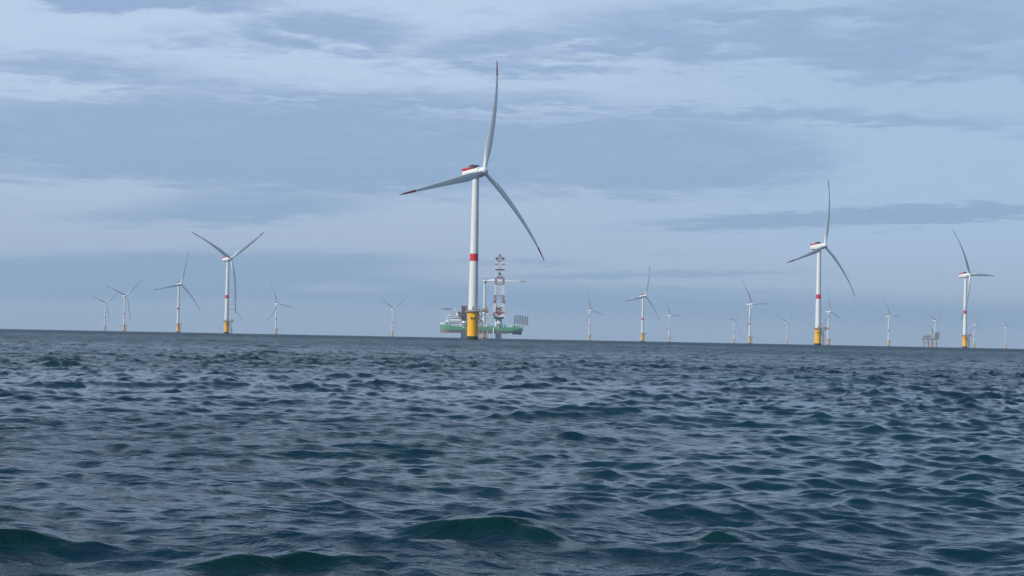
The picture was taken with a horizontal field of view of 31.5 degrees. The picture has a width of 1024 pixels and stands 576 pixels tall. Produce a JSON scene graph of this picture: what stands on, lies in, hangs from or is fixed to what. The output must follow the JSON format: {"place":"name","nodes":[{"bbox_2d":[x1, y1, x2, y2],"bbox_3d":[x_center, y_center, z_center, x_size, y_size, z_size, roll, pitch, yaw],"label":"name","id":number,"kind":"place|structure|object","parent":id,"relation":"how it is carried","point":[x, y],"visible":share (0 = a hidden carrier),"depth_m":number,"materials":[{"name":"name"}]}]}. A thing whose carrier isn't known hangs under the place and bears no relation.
{"place":"outdoors","nodes":[
{"label":"outdoors","id":0,"kind":"place"},
{"bbox_2d":[0,329,1023,575],"bbox_3d":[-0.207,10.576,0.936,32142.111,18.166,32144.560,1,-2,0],"label":"sea","id":1,"kind":"structure","parent":0,"point":[128,453],"depth_m":30.57,"materials":[{"name":"liquid"}]},
{"bbox_2d":[91,292,118,330],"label":"wind turbine","id":2,"kind":"object","parent":1,"relation":"in","point":[105,303],"visible":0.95,"depth_m":6922.34,"materials":[{"name":"white metal"}]},
{"bbox_2d":[107,280,141,330],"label":"wind turbine","id":3,"kind":"object","parent":1,"relation":"in","point":[125,296],"visible":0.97,"depth_m":5351.33,"materials":[{"name":"white metal"}]},
{"bbox_2d":[155,253,199,331],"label":"wind turbine","id":4,"kind":"object","parent":1,"relation":"in","point":[178,325],"visible":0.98,"depth_m":3938.79,"materials":[{"name":"white metal"}]},
{"bbox_2d":[192,232,263,333],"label":"wind turbine","id":5,"kind":"object","parent":1,"relation":"in","point":[227,258],"visible":0.99,"depth_m":2534.87,"materials":[{"name":"white metal"}]},
{"bbox_2d":[220,293,242,332],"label":"wind turbine","id":6,"kind":"object","parent":1,"relation":"in","point":[230,308],"visible":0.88,"depth_m":7503.80,"materials":[{"name":"white metal"}]},
{"bbox_2d":[268,283,293,333],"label":"wind turbine","id":7,"kind":"object","parent":1,"relation":"in","point":[276,328],"visible":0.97,"depth_m":6262.37,"materials":[{"name":"white metal"}]},
{"bbox_2d":[382,300,403,335],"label":"wind turbine","id":8,"kind":"object","parent":1,"relation":"in","point":[392,308],"visible":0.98,"depth_m":6872.77,"materials":[{"name":"white metal"}]},
{"bbox_2d":[399,63,544,339],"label":"wind turbine","id":9,"kind":"object","parent":1,"relation":"in","point":[474,173],"visible":0.98,"depth_m":1129.81,"materials":[{"name":"white metal"}]},
{"bbox_2d":[439,254,522,338],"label":"jack up ship","id":10,"kind":"object","parent":1,"relation":"on","point":[498,330],"visible":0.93,"depth_m":3231.06,"materials":[{"name":"green metal"}]},
{"bbox_2d":[514,315,527,327],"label":"blade rack","id":11,"kind":"object","parent":10,"relation":"on","point":[525,320],"visible":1,"depth_m":3237.29,"materials":[{"name":"metal"}]},
{"bbox_2d":[486,306,492,337],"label":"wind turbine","id":12,"kind":"object","parent":1,"relation":"in","point":[487,321],"visible":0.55,"depth_m":7756.10,"materials":[{"name":"white metal"}]},
{"bbox_2d":[483,279,525,337],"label":"wind turbine","id":13,"kind":"object","parent":1,"relation":"in","point":[485,281],"visible":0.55,"depth_m":3314.54,"materials":[{"name":"white metal"}]},
{"bbox_2d":[584,292,604,339],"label":"wind turbine","id":14,"kind":"object","parent":1,"relation":"in","point":[589,311],"visible":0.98,"depth_m":6387.46,"materials":[{"name":"white metal"}]},
{"bbox_2d":[628,265,659,340],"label":"wind turbine","id":15,"kind":"object","parent":1,"relation":"in","point":[641,296],"visible":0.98,"depth_m":4187.05,"materials":[{"name":"white metal"}]},
{"bbox_2d":[666,302,678,341],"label":"wind turbine","id":16,"kind":"object","parent":1,"relation":"in","point":[669,315],"visible":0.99,"depth_m":7151.28,"materials":[{"name":"white metal"}]},
{"bbox_2d":[730,310,740,342],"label":"wind turbine","id":17,"kind":"object","parent":1,"relation":"in","point":[734,320],"visible":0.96,"depth_m":8123.82,"materials":[{"name":"white metal"}]},
{"bbox_2d":[742,281,765,342],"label":"wind turbine","id":18,"kind":"object","parent":1,"relation":"in","point":[749,322],"visible":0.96,"depth_m":4845.56,"materials":[{"name":"white metal"}]},
{"bbox_2d":[781,312,793,343],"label":"wind turbine","id":19,"kind":"object","parent":1,"relation":"in","point":[786,322],"visible":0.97,"depth_m":8753.63,"materials":[{"name":"white metal"}]},
{"bbox_2d":[787,181,854,345],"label":"wind turbine","id":20,"kind":"object","parent":1,"relation":"in","point":[817,247],"visible":0.98,"depth_m":1909.61,"materials":[{"name":"white metal"}]},
{"bbox_2d":[823,290,838,344],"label":"wind turbine","id":21,"kind":"object","parent":1,"relation":"in","point":[828,338],"visible":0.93,"depth_m":5704.81,"materials":[{"name":"white metal"}]},
{"bbox_2d":[884,300,898,345],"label":"wind turbine","id":22,"kind":"object","parent":1,"relation":"in","point":[888,342],"visible":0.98,"depth_m":6327.91,"materials":[{"name":"white metal"}]},
{"bbox_2d":[922,324,938,346],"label":"offshore platform","id":23,"kind":"structure","parent":1,"relation":"in","point":[931,336],"depth_m":4858.53,"materials":[{"name":"metal"}]},
{"bbox_2d":[930,311,941,346],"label":"wind turbine","id":24,"kind":"object","parent":1,"relation":"in","point":[935,320],"visible":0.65,"depth_m":7149.83,"materials":[{"name":"white metal"}]},
{"bbox_2d":[953,230,992,347],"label":"wind turbine","id":25,"kind":"object","parent":1,"relation":"in","point":[965,275],"visible":0.98,"depth_m":2603.68,"materials":[{"name":"white metal"}]},
{"bbox_2d":[972,308,981,347],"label":"wind turbine","id":26,"kind":"object","parent":1,"relation":"in","point":[974,345],"visible":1,"depth_m":8192.92,"materials":[{"name":"white metal"}]},
{"bbox_2d":[1003,317,1008,347],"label":"wind turbine","id":27,"kind":"object","parent":1,"relation":"in","point":[1005,327],"visible":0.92,"depth_m":8918.07,"materials":[{"name":"white metal"}]},
{"bbox_2d":[0,0,1023,348],"label":"sky","id":28,"kind":"structure","parent":0,"point":[700,143],"materials":[{"name":"blue"}]}
]}

